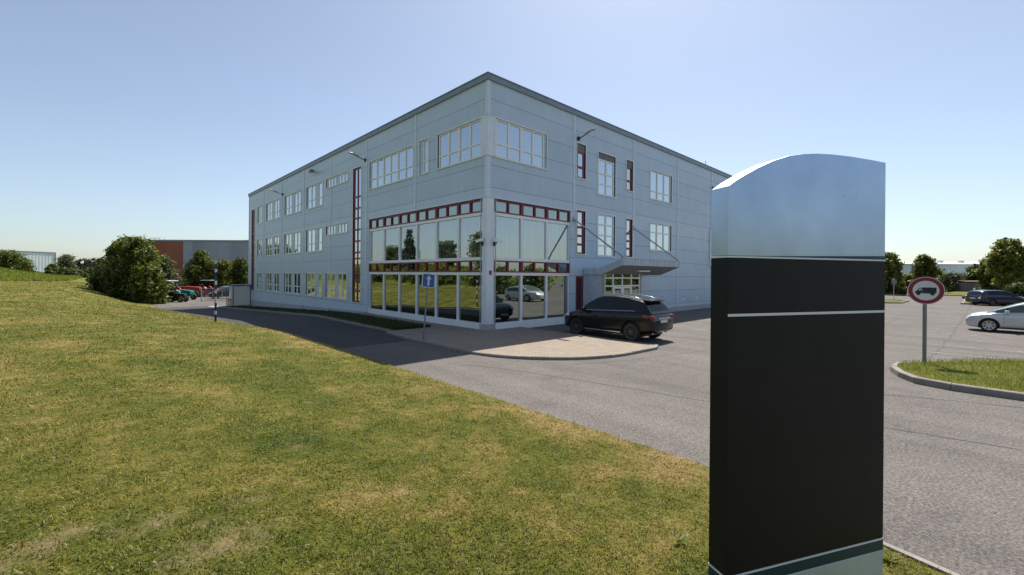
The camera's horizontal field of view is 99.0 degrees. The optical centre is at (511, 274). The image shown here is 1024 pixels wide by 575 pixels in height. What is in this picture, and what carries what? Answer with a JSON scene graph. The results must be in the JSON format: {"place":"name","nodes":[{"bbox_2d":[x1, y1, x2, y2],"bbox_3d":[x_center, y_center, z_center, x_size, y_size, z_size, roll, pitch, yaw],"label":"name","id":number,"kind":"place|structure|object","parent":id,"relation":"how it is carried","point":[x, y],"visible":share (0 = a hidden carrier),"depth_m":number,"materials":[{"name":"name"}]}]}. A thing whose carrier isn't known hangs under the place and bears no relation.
{"place":"outdoors","nodes":[
{"label":"outdoors","id":0,"kind":"place"},
{"bbox_2d":[146,239,166,281],"bbox_3d":[-51.589,-0.761,61.865,4.285,8.765,3.968,0,0,-9],"label":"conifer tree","id":1,"kind":"object","parent":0,"point":[156,254],"visible":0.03,"depth_m":62.17,"materials":[{"name":"green plant"}]},
{"bbox_2d":[149,296,228,307],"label":"yard","id":2,"kind":"structure","parent":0,"point":[205,301],"depth_m":56.54,"materials":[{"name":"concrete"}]},
{"bbox_2d":[125,261,176,303],"bbox_3d":[-46.275,0.945,55.785,5.536,5.428,4.968,0,0,38],"label":"shrub","id":3,"kind":"object","parent":2,"relation":"on","point":[149,284],"visible":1,"depth_m":54.80,"materials":[{"name":"green plant"}]},
{"bbox_2d":[158,253,184,285],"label":"broadleaf tree","id":4,"kind":"object","parent":2,"relation":"on","point":[168,268],"visible":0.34,"depth_m":70.97,"materials":[{"name":"green plant"}]},
{"bbox_2d":[165,280,180,300],"bbox_3d":[-48.385,2.201,60.506,3.814,2.889,2.106,0,0,2],"label":"tractor","id":5,"kind":"object","parent":2,"relation":"on","point":[171,288],"visible":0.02,"depth_m":60.91,"materials":[{"name":"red metal"}]},
{"bbox_2d":[166,286,188,301],"bbox_3d":[-45.432,2.611,59.011,2.792,2.115,1.542,0,0,-5],"label":"tractor","id":6,"kind":"object","parent":2,"relation":"on","point":[180,297],"visible":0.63,"depth_m":58.78,"materials":[{"name":"teal metal"}]},
{"bbox_2d":[179,287,196,299],"bbox_3d":[-48.172,2.683,63.974,3.405,1.929,1.880,0,0,10],"label":"tractor","id":7,"kind":"object","parent":2,"relation":"on","point":[192,294],"visible":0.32,"depth_m":63.63,"materials":[{"name":"metal"}]},
{"bbox_2d":[174,283,202,296],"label":"tractor","id":8,"kind":"object","parent":2,"relation":"on","point":[197,290],"visible":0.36,"depth_m":69.89,"materials":[{"name":"metal"}]},
{"bbox_2d":[180,249,220,285],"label":"broadleaf tree","id":9,"kind":"object","parent":2,"relation":"on","point":[199,266],"visible":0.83,"depth_m":84.79,"materials":[{"name":"green plant"}]},
{"bbox_2d":[194,280,214,287],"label":"tractor","id":10,"kind":"object","parent":2,"relation":"on","point":[209,285],"visible":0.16,"depth_m":83.54,"materials":[{"name":"red metal"}]},
{"bbox_2d":[201,287,233,300],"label":"wire gate","id":11,"kind":"structure","parent":2,"relation":"on","point":[211,292],"depth_m":61.59,"materials":[{"name":"metal"}]},
{"bbox_2d":[208,287,228,298],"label":"parked car","id":12,"kind":"object","parent":2,"relation":"on","point":[222,293],"visible":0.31,"depth_m":67.07,"materials":[{"name":"grey metal"}]},
{"bbox_2d":[207,258,232,287],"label":"broadleaf tree","id":13,"kind":"object","parent":2,"relation":"on","point":[224,267],"visible":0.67,"depth_m":87.04,"materials":[{"name":"green plant"}]},
{"bbox_2d":[225,257,247,284],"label":"broadleaf tree","id":14,"kind":"object","parent":2,"relation":"on","point":[238,274],"visible":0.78,"depth_m":83.01,"materials":[{"name":"green plant"}]},
{"bbox_2d":[203,289,218,296],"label":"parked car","id":15,"kind":"object","parent":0,"point":[205,292],"visible":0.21,"depth_m":72.36,"materials":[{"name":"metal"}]},
{"bbox_2d":[161,306,409,348],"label":"lane","id":16,"kind":"structure","parent":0,"point":[338,334],"depth_m":21.08,"materials":[{"name":"grey asphalt"}]},
{"bbox_2d":[218,307,390,330],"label":"verge kerb","id":17,"kind":"structure","parent":16,"relation":"on","point":[358,324],"depth_m":24.68,"materials":[{"name":"concrete"}]},
{"bbox_2d":[208,305,422,329],"bbox_3d":[-18.666,3.162,35.758,3.350,1.476,48.000,0,0,-44],"label":"building apron","id":18,"kind":"object","parent":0,"point":[397,329],"visible":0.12,"depth_m":20.65,"materials":[{"name":"concrete"}]},
{"bbox_2d":[229,285,250,305],"bbox_3d":[-30.268,2.342,48.662,1.880,2.470,2.100,0,0,-44],"label":"shelter","id":19,"kind":"object","parent":18,"relation":"on","point":[241,294],"visible":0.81,"depth_m":48.00,"materials":[{"name":"grey metal"}]},
{"bbox_2d":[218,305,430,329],"bbox_3d":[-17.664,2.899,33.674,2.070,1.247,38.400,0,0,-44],"label":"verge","id":20,"kind":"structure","parent":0,"point":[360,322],"depth_m":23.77,"materials":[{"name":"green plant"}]},
{"bbox_2d":[358,312,447,326],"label":"footpath","id":21,"kind":"structure","parent":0,"point":[408,320],"depth_m":23.82,"materials":[{"name":"concrete"}]},
{"bbox_2d":[2,306,897,574],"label":"straw clippings","id":22,"kind":"object","parent":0,"point":[294,450],"visible":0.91,"depth_m":4.54,"materials":[{"name":"plant"}]},
{"bbox_2d":[0,270,952,574],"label":"lawn","id":23,"kind":"structure","parent":0,"point":[66,532],"depth_m":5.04,"materials":[{"name":"green plant"}]},
{"bbox_2d":[0,249,37,269],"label":"shrub","id":24,"kind":"object","parent":23,"relation":"on","point":[9,259],"visible":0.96,"depth_m":91.56,"materials":[{"name":"green plant"}]},
{"bbox_2d":[21,258,36,271],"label":"shrub","id":25,"kind":"object","parent":23,"relation":"on","point":[32,270],"visible":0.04,"depth_m":96.38,"materials":[{"name":"green plant"}]},
{"bbox_2d":[0,266,81,281],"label":"bank grass","id":26,"kind":"structure","parent":23,"relation":"on","point":[15,275],"depth_m":80.87,"materials":[{"name":"green plant"}]},
{"bbox_2d":[43,269,58,274],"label":"shrub","id":27,"kind":"object","parent":23,"relation":"on","point":[50,272],"visible":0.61,"depth_m":103.56,"materials":[{"name":"green plant"}]},
{"bbox_2d":[44,263,59,270],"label":"shrub","id":28,"kind":"object","parent":23,"relation":"on","point":[51,265],"visible":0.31,"depth_m":111.49,"materials":[{"name":"green plant"}]},
{"bbox_2d":[48,267,68,274],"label":"hedge bush","id":29,"kind":"object","parent":23,"relation":"on","point":[61,270],"visible":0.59,"depth_m":107.14,"materials":[{"name":"green plant"}]},
{"bbox_2d":[65,269,86,275],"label":"shrub","id":30,"kind":"object","parent":23,"relation":"on","point":[74,272],"visible":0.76,"depth_m":109.38,"materials":[{"name":"green plant"}]},
{"bbox_2d":[84,258,100,282],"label":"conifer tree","id":31,"kind":"object","parent":23,"relation":"on","point":[90,275],"visible":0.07,"depth_m":75.23,"materials":[{"name":"green plant"}]},
{"bbox_2d":[81,268,108,292],"bbox_3d":[-57.538,0.676,62.197,5.415,4.177,5.971,0,0,-42],"label":"shrub","id":32,"kind":"object","parent":23,"relation":"on","point":[94,283],"visible":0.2,"depth_m":60.48,"materials":[{"name":"green plant"}]},
{"bbox_2d":[88,247,112,280],"bbox_3d":[-60.165,-0.828,66.297,6.560,7.441,6.288,0,0,-7],"label":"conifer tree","id":33,"kind":"object","parent":23,"relation":"on","point":[96,268],"visible":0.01,"depth_m":64.68,"materials":[{"name":"green plant"}]},
{"bbox_2d":[97,234,133,287],"bbox_3d":[-54.532,-1.254,61.686,6.201,9.083,5.908,0,0,-36],"label":"broadleaf tree","id":34,"kind":"object","parent":23,"relation":"on","point":[110,256],"visible":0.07,"depth_m":60.67,"materials":[{"name":"green plant"}]},
{"bbox_2d":[96,261,142,300],"bbox_3d":[-50.338,0.793,56.961,5.274,5.058,5.879,0,0,-29],"label":"shrub","id":35,"kind":"object","parent":23,"relation":"on","point":[114,289],"visible":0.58,"depth_m":55.29,"materials":[{"name":"green plant"}]},
{"bbox_2d":[102,234,163,298],"bbox_3d":[-50.272,-1.021,58.224,5.357,8.936,6.800,0,0,-4],"label":"broadleaf tree","id":36,"kind":"object","parent":23,"relation":"on","point":[134,250],"visible":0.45,"depth_m":56.91,"materials":[{"name":"green plant"}]},
{"bbox_2d":[214,260,218,321],"bbox_3d":[-14.600,0.786,21.628,0.180,3.050,0.100,0,0,-44],"label":"marker post","id":37,"kind":"object","parent":23,"relation":"on","point":[215,302],"visible":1,"depth_m":21.56,"materials":[{"name":"black metal"}]},
{"bbox_2d":[671,533,691,544],"bbox_3d":[1.481,2.315,3.806,0.197,0.064,0.168,0,0,2],"label":"weed","id":38,"kind":"object","parent":23,"relation":"on","point":[683,538],"visible":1,"depth_m":3.82,"materials":[{"name":"green plant"}]},
{"bbox_2d":[708,154,885,574],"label":"pylon sign","id":39,"kind":"object","parent":23,"relation":"on","point":[797,336],"visible":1,"depth_m":2.46,"materials":[{"name":"black metal"}]},
{"bbox_2d":[883,547,903,562],"bbox_3d":[3.234,2.426,3.773,0.190,0.083,0.176,0,0,-13],"label":"weed","id":40,"kind":"object","parent":23,"relation":"on","point":[886,553],"visible":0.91,"depth_m":3.76,"materials":[{"name":"green plant"}]},
{"bbox_2d":[0,0,1023,262],"label":"sky","id":41,"kind":"structure","parent":0,"point":[156,119],"materials":[{"name":"blue"}]},
{"bbox_2d":[390,325,656,356],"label":"pavement","id":42,"kind":"structure","parent":0,"point":[523,341],"depth_m":16.12,"materials":[{"name":"beige concrete"}]},
{"bbox_2d":[422,273,434,339],"bbox_3d":[-3.255,1.333,16.529,0.530,2.800,0.087,8,-8,-37],"label":"traffic sign","id":43,"kind":"object","parent":42,"relation":"on","point":[428,280],"visible":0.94,"depth_m":16.57,"materials":[{"name":"metal"}]},
{"bbox_2d":[341,292,1023,574],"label":"car park","id":44,"kind":"structure","parent":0,"point":[955,504],"depth_m":8.39,"materials":[{"name":"grey asphalt"}]},
{"bbox_2d":[386,331,658,359],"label":"pavement kerb","id":45,"kind":"structure","parent":44,"relation":"on","point":[655,347],"depth_m":13.67,"materials":[{"name":"concrete"}]},
{"bbox_2d":[564,293,673,341],"bbox_3d":[4.324,1.678,18.401,2.280,1.809,4.463,0,0,-44],"label":"parked car","id":46,"kind":"object","parent":44,"relation":"on","point":[634,318],"visible":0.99,"depth_m":17.27,"materials":[{"name":"black metal"}]},
{"bbox_2d":[459,364,1019,449],"bbox_3d":[3.131,2.571,9.557,10.810,0.001,0.325,0,0,33],"label":"road seam","id":47,"kind":"object","parent":44,"relation":"on","point":[709,401],"visible":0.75,"depth_m":9.25,"materials":[{"name":"asphalt"}]},
{"bbox_2d":[885,299,908,303],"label":"sign island kerb","id":48,"kind":"structure","parent":44,"relation":"on","point":[898,302],"depth_m":43.54,"materials":[{"name":"concrete"}]},
{"bbox_2d":[883,541,959,574],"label":"lawn kerb","id":49,"kind":"structure","parent":44,"relation":"on","point":[941,569],"depth_m":3.84,"materials":[{"name":"concrete"}]},
{"bbox_2d":[908,254,944,283],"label":"broadleaf tree","id":50,"kind":"object","parent":44,"relation":"on","point":[923,265],"visible":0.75,"depth_m":69.36,"materials":[{"name":"green plant"}]},
{"bbox_2d":[927,304,971,359],"bbox_3d":[30.377,2.785,29.418,47.318,0.001,0.265,0,0,-42],"label":"road crack","id":51,"kind":"object","parent":44,"relation":"on","point":[949,336],"visible":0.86,"depth_m":18.81,"materials":[{"name":"asphalt"}]},
{"bbox_2d":[890,360,1023,400],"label":"island kerb","id":52,"kind":"structure","parent":44,"relation":"on","point":[912,378],"depth_m":9.91,"materials":[{"name":"concrete"}]},
{"bbox_2d":[960,299,1011,304],"bbox_3d":[56.673,2.990,49.677,27.874,0.265,8.313,0,0,-38],"label":"kerb","id":53,"kind":"object","parent":44,"relation":"on","point":[981,304],"visible":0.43,"depth_m":42.75,"materials":[{"name":"concrete"}]},
{"bbox_2d":[965,290,1023,305],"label":"parked car","id":54,"kind":"object","parent":44,"relation":"on","point":[988,297],"visible":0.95,"depth_m":40.96,"materials":[{"name":"black metal"}]},
{"bbox_2d":[966,302,1023,331],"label":"parked car","id":55,"kind":"object","parent":44,"relation":"on","point":[1011,317],"visible":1,"depth_m":20.72,"materials":[{"name":"silver metal"}]},
{"bbox_2d":[885,299,905,301],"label":"sign island","id":56,"kind":"structure","parent":0,"point":[892,300],"depth_m":46.38,"materials":[{"name":"plant"}]},
{"bbox_2d":[891,279,896,299],"bbox_3d":[41.895,1.614,47.990,0.720,2.450,0.080,0,0,-8],"label":"traffic sign","id":57,"kind":"object","parent":56,"relation":"on","point":[894,281],"visible":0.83,"depth_m":47.97,"materials":[{"name":"metal"}]},
{"bbox_2d":[945,292,967,294],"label":"roadside strip","id":58,"kind":"object","parent":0,"point":[956,293],"visible":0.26,"depth_m":65.19,"materials":[{"name":"plant"}]},
{"bbox_2d":[935,271,969,291],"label":"shrub","id":59,"kind":"object","parent":58,"relation":"on","point":[946,278],"visible":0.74,"depth_m":74.84,"materials":[{"name":"green plant"}]},
{"bbox_2d":[949,280,987,291],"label":"shed","id":60,"kind":"structure","parent":58,"relation":"on","point":[965,287],"depth_m":72.58,"materials":[{"name":"metal"}]},
{"bbox_2d":[962,263,979,282],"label":"broadleaf tree","id":61,"kind":"object","parent":58,"relation":"on","point":[969,276],"visible":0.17,"depth_m":77.95,"materials":[{"name":"green plant"}]},
{"bbox_2d":[970,255,1007,289],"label":"broadleaf tree","id":62,"kind":"object","parent":58,"relation":"on","point":[984,279],"visible":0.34,"depth_m":66.15,"materials":[{"name":"green plant"}]},
{"bbox_2d":[897,362,1023,392],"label":"traffic island","id":63,"kind":"structure","parent":0,"point":[966,379],"depth_m":10.69,"materials":[{"name":"green plant"}]},
{"bbox_2d":[907,277,944,363],"bbox_3d":[11.640,1.374,12.312,0.770,2.635,0.120,0,0,43],"label":"traffic sign","id":64,"kind":"object","parent":63,"relation":"on","point":[924,291],"visible":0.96,"depth_m":12.29,"materials":[{"name":"metal"}]},
{"bbox_2d":[897,356,1023,390],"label":"island grass","id":65,"kind":"structure","parent":63,"relation":"on","point":[983,362],"depth_m":11.15,"materials":[{"name":"green plant"}]},
{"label":"hedge strip","id":66,"kind":"structure","parent":0,"visible":0},
{"bbox_2d":[885,251,905,289],"bbox_3d":[56.701,-0.340,66.028,4.084,6.480,4.461,0,0,40],"label":"broadleaf tree","id":67,"kind":"object","parent":66,"relation":"on","point":[893,266],"visible":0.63,"depth_m":64.86,"materials":[{"name":"green plant"}]},
{"bbox_2d":[885,287,907,294],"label":"hedge","id":68,"kind":"object","parent":66,"relation":"on","point":[900,290],"visible":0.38,"depth_m":65.26,"materials":[{"name":"green plant"}]},
{"bbox_2d":[895,281,907,287],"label":"shrub","id":69,"kind":"object","parent":66,"relation":"on","point":[902,284],"visible":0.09,"depth_m":71.07,"materials":[{"name":"green plant"}]},
{"bbox_2d":[902,272,911,286],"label":"shrub","id":70,"kind":"object","parent":66,"relation":"on","point":[908,277],"visible":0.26,"depth_m":73.18,"materials":[{"name":"green plant"}]},
{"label":"tree island","id":71,"kind":"structure","parent":0,"visible":0},
{"bbox_2d":[982,238,1023,290],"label":"broadleaf tree","id":72,"kind":"object","parent":71,"relation":"on","point":[1003,258],"visible":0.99,"depth_m":55.43,"materials":[{"name":"green plant"}]},
{"bbox_2d":[1004,281,1023,296],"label":"shrub","id":73,"kind":"object","parent":71,"relation":"on","point":[1016,288],"visible":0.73,"depth_m":48.67,"materials":[{"name":"green plant"}]},
{"bbox_3d":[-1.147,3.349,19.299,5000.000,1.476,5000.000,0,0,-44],"label":"ground","id":74,"kind":"structure","parent":0,"visible":0},
{"bbox_2d":[3,250,55,271],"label":"warehouse","id":75,"kind":"structure","parent":74,"relation":"on","point":[41,260],"depth_m":160.40,"materials":[{"name":"metal"}]},
{"bbox_2d":[53,254,79,268],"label":"broadleaf tree","id":76,"kind":"object","parent":74,"relation":"on","point":[64,260],"visible":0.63,"depth_m":117.43,"materials":[{"name":"green plant"}]},
{"bbox_2d":[58,256,102,270],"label":"woodland","id":77,"kind":"object","parent":74,"relation":"on","point":[83,262],"visible":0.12,"depth_m":400.58,"materials":[{"name":"green plant"}]},
{"bbox_2d":[81,267,92,273],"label":"shrub","id":78,"kind":"object","parent":74,"relation":"on","point":[87,269],"visible":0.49,"depth_m":119.30,"materials":[{"name":"green plant"}]},
{"bbox_2d":[144,237,248,285],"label":"warehouse","id":79,"kind":"structure","parent":74,"relation":"on","point":[179,252],"depth_m":103.80,"materials":[{"name":"metal"}]},
{"bbox_2d":[248,71,732,329],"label":"office building","id":80,"kind":"structure","parent":74,"relation":"on","point":[437,186],"depth_m":24.42,"materials":[{"name":"metal"}]},
{"bbox_2d":[251,209,254,290],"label":"window","id":81,"kind":"structure","parent":80,"relation":"in","point":[253,210],"depth_m":48.42,"materials":[{"name":"red glass"}]},
{"bbox_2d":[257,272,261,290],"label":"window","id":82,"kind":"structure","parent":80,"relation":"in","point":[259,279],"depth_m":46.47,"materials":[{"name":"clear glass"}]},
{"bbox_2d":[257,239,261,256],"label":"window","id":83,"kind":"structure","parent":80,"relation":"in","point":[259,241],"depth_m":46.55,"materials":[{"name":"clear glass"}]},
{"bbox_2d":[257,205,261,224],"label":"window","id":84,"kind":"structure","parent":80,"relation":"in","point":[259,209],"depth_m":46.63,"materials":[{"name":"clear glass"}]},
{"bbox_2d":[265,272,278,292],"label":"window","id":85,"kind":"structure","parent":80,"relation":"in","point":[272,282],"depth_m":42.86,"materials":[{"name":"clear glass"}]},
{"bbox_2d":[265,198,279,221],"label":"window","id":86,"kind":"structure","parent":80,"relation":"in","point":[273,208],"depth_m":42.75,"materials":[{"name":"clear glass"}]},
{"bbox_2d":[266,235,279,255],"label":"window","id":87,"kind":"structure","parent":80,"relation":"in","point":[272,247],"depth_m":42.70,"materials":[{"name":"clear glass"}]},
{"bbox_2d":[283,231,300,254],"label":"window","id":88,"kind":"structure","parent":80,"relation":"in","point":[292,241],"depth_m":38.54,"materials":[{"name":"clear glass"}]},
{"bbox_2d":[284,272,300,294],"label":"window","id":89,"kind":"structure","parent":80,"relation":"in","point":[292,279],"depth_m":38.47,"materials":[{"name":"clear glass"}]},
{"bbox_2d":[284,189,300,216],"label":"window","id":90,"kind":"structure","parent":80,"relation":"in","point":[293,201],"depth_m":38.42,"materials":[{"name":"clear glass"}]},
{"bbox_2d":[305,272,321,297],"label":"window","id":91,"kind":"structure","parent":80,"relation":"in","point":[314,279],"depth_m":34.64,"materials":[{"name":"clear glass"}]},
{"bbox_2d":[305,226,322,252],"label":"window","id":92,"kind":"structure","parent":80,"relation":"in","point":[315,235],"depth_m":34.69,"materials":[{"name":"clear glass"}]},
{"bbox_2d":[306,180,322,209],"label":"window","id":93,"kind":"structure","parent":80,"relation":"in","point":[314,198],"depth_m":34.75,"materials":[{"name":"clear glass"}]},
{"bbox_2d":[324,273,346,299],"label":"window","id":94,"kind":"structure","parent":80,"relation":"in","point":[336,286],"depth_m":31.42,"materials":[{"name":"clear glass"}]},
{"bbox_2d":[325,221,347,235],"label":"window","id":95,"kind":"structure","parent":80,"relation":"in","point":[338,228],"depth_m":31.36,"materials":[{"name":"clear glass"}]},
{"bbox_2d":[325,170,347,188],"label":"window","id":96,"kind":"structure","parent":80,"relation":"in","point":[342,178],"depth_m":31.40,"materials":[{"name":"clear glass"}]},
{"bbox_2d":[351,165,361,303],"bbox_3d":[-10.238,-2.640,28.997,0.218,9.010,1.420,0,0,-44],"label":"window","id":97,"kind":"structure","parent":80,"relation":"in","point":[356,247],"depth_m":29.06,"materials":[{"name":"red glass"}]},
{"bbox_2d":[368,144,413,190],"bbox_3d":[-7.146,-6.226,25.769,0.218,1.830,5.420,0,0,-44],"label":"window","id":98,"kind":"structure","parent":80,"relation":"in","point":[398,166],"depth_m":25.65,"materials":[{"name":"clear glass"}]},
{"bbox_2d":[418,137,428,175],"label":"window","id":99,"kind":"structure","parent":80,"relation":"in","point":[424,143],"depth_m":23.14,"materials":[{"name":"clear glass"}]},
{"bbox_2d":[436,116,482,170],"bbox_3d":[-2.523,-6.190,20.899,0.218,1.830,3.650,0,0,-44],"label":"window","id":100,"kind":"structure","parent":80,"relation":"in","point":[462,144],"depth_m":20.85,"materials":[{"name":"clear glass"}]},
{"bbox_2d":[494,116,547,170],"bbox_3d":[0.457,-6.167,20.818,3.580,1.830,0.218,0,0,-44],"label":"window","id":101,"kind":"structure","parent":80,"relation":"in","point":[513,143],"depth_m":20.75,"materials":[{"name":"clear glass"}]},
{"bbox_2d":[576,276,582,309],"bbox_3d":[3.671,1.319,23.863,0.650,2.480,0.070,0,0,-44],"label":"side door","id":102,"kind":"structure","parent":80,"relation":"in","point":[579,279],"depth_m":23.82,"materials":[{"name":"metal"}]},
{"bbox_2d":[575,209,586,254],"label":"window","id":103,"kind":"structure","parent":80,"relation":"in","point":[579,238],"depth_m":23.98,"materials":[{"name":"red glass"}]},
{"bbox_2d":[576,141,586,180],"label":"window","id":104,"kind":"structure","parent":80,"relation":"in","point":[580,149],"depth_m":23.97,"materials":[{"name":"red glass"}]},
{"bbox_2d":[577,128,595,140],"bbox_3d":[3.958,-7.482,23.307,0.203,0.413,1.178,0,0,-44],"label":"wall lamp","id":105,"kind":"object","parent":80,"relation":"attached to","point":[587,132],"visible":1,"depth_m":23.24,"materials":[{"name":"black metal"}]},
{"bbox_2d":[596,213,615,257],"bbox_3d":[5.482,-2.287,25.616,1.920,2.510,0.218,0,0,-44],"label":"window","id":106,"kind":"structure","parent":80,"relation":"in","point":[605,224],"depth_m":25.65,"materials":[{"name":"clear glass"}]},
{"bbox_2d":[597,151,616,198],"bbox_3d":[5.510,-5.827,25.616,1.920,2.510,0.218,0,0,-44],"label":"window","id":107,"kind":"structure","parent":80,"relation":"in","point":[605,163],"depth_m":25.61,"materials":[{"name":"clear glass"}]},
{"bbox_2d":[625,159,633,192],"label":"window","id":108,"kind":"structure","parent":80,"relation":"in","point":[629,165],"depth_m":27.40,"materials":[{"name":"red glass"}]},
{"bbox_2d":[625,218,633,257],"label":"window","id":109,"kind":"structure","parent":80,"relation":"in","point":[628,221],"depth_m":27.36,"materials":[{"name":"red glass"}]},
{"bbox_2d":[649,168,671,203],"bbox_3d":[10.215,-6.030,30.081,3.150,2.030,0.218,0,0,-44],"label":"window","id":110,"kind":"structure","parent":80,"relation":"in","point":[660,182],"depth_m":30.12,"materials":[{"name":"clear glass"}]},
{"bbox_2d":[649,221,671,252],"bbox_3d":[10.188,-2.560,30.081,3.150,1.930,0.218,0,0,-44],"label":"window","id":111,"kind":"structure","parent":80,"relation":"in","point":[659,234],"depth_m":30.08,"materials":[{"name":"clear glass"}]},
{"bbox_2d":[900,261,979,275],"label":"warehouse","id":112,"kind":"structure","parent":74,"relation":"on","point":[957,267],"depth_m":149.08,"materials":[{"name":"metal"}]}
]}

